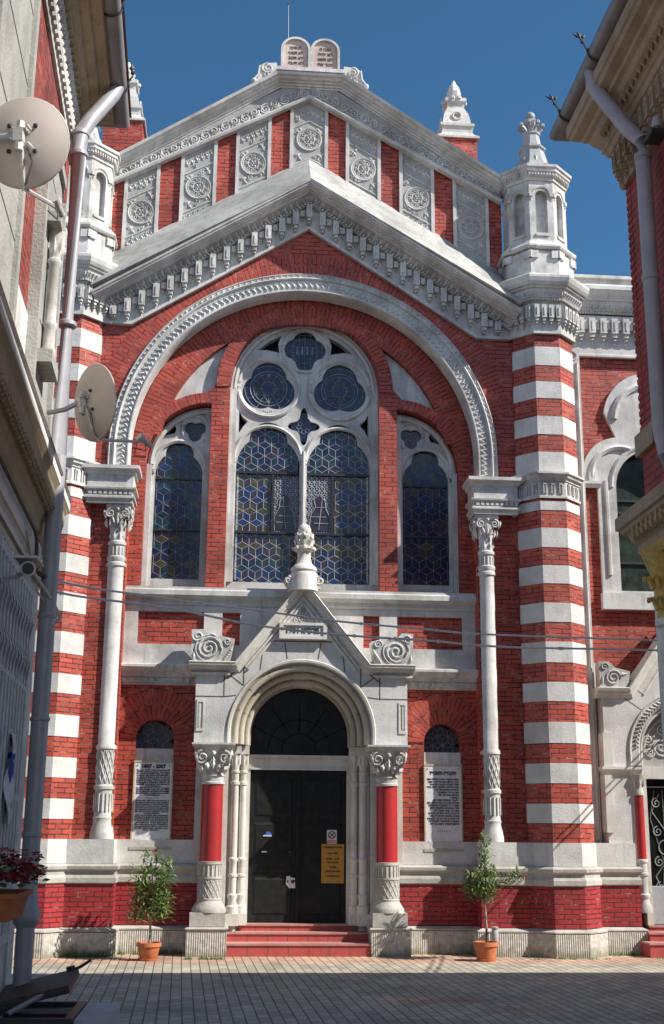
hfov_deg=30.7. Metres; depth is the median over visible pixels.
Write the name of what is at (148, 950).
potted oleander
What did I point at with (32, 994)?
cellar hatch
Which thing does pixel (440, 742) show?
niche window
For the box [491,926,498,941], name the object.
glass jar
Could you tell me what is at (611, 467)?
wing window
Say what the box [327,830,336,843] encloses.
prohibition sign
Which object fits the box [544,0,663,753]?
brick building
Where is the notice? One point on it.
(332, 863)
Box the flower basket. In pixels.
[0,846,49,921]
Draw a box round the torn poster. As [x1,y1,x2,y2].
[286,876,294,888]
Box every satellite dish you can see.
[0,97,69,219]
[46,363,151,450]
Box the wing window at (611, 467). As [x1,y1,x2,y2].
[584,374,654,610]
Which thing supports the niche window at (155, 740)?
in the synagogue
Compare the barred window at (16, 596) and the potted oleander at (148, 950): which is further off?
the potted oleander at (148, 950)
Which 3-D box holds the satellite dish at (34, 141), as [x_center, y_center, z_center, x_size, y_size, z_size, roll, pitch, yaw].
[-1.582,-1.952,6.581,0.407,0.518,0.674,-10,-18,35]
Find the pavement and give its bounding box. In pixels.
[11,954,663,1023]
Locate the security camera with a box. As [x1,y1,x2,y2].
[2,555,43,579]
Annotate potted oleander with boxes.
[123,849,180,961]
[460,831,526,961]
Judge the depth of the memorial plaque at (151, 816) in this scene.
16.85 m
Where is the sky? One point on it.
(503, 57)
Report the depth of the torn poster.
16.97 m
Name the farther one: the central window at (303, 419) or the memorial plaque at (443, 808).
the central window at (303, 419)
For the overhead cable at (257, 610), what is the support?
attached to the side building at (67, 60)
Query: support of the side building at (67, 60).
on the pavement
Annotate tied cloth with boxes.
[3,729,16,823]
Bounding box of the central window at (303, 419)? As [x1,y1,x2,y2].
[224,327,378,590]
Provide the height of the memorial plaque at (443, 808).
1.205 m
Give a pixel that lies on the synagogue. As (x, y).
(344, 351)
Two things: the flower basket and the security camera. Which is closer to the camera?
the flower basket
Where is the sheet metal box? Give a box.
[652,886,663,923]
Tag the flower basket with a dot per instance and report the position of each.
(12, 903)
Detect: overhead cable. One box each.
[41,555,656,640]
[57,591,656,650]
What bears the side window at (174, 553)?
in the synagogue
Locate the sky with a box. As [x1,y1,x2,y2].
[99,0,630,275]
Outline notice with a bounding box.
[321,844,343,882]
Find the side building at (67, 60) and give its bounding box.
[0,0,134,1007]
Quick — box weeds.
[60,948,663,959]
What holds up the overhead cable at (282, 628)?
attached to the side building at (67, 60)
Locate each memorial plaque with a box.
[129,760,173,849]
[424,764,464,851]
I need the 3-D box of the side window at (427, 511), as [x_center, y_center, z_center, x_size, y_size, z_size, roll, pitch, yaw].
[1.397,-0.073,18.654,1.014,2.892,0.400,2,-15,-5]
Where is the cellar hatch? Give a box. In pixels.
[0,959,120,1023]
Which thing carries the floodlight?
attached to the brick building at (612, 106)
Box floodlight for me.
[644,115,663,144]
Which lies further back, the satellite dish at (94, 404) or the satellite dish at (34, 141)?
the satellite dish at (94, 404)
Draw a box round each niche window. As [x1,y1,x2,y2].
[135,721,173,760]
[424,725,460,764]
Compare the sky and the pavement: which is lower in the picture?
the pavement
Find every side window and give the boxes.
[141,408,211,586]
[397,415,458,592]
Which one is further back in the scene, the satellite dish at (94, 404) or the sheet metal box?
the sheet metal box
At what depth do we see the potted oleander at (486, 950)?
15.93 m
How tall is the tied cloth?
0.637 m
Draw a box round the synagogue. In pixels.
[12,3,663,958]
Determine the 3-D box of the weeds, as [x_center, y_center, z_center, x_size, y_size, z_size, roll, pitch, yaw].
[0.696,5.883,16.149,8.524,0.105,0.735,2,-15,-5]
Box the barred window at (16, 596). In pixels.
[0,529,34,936]

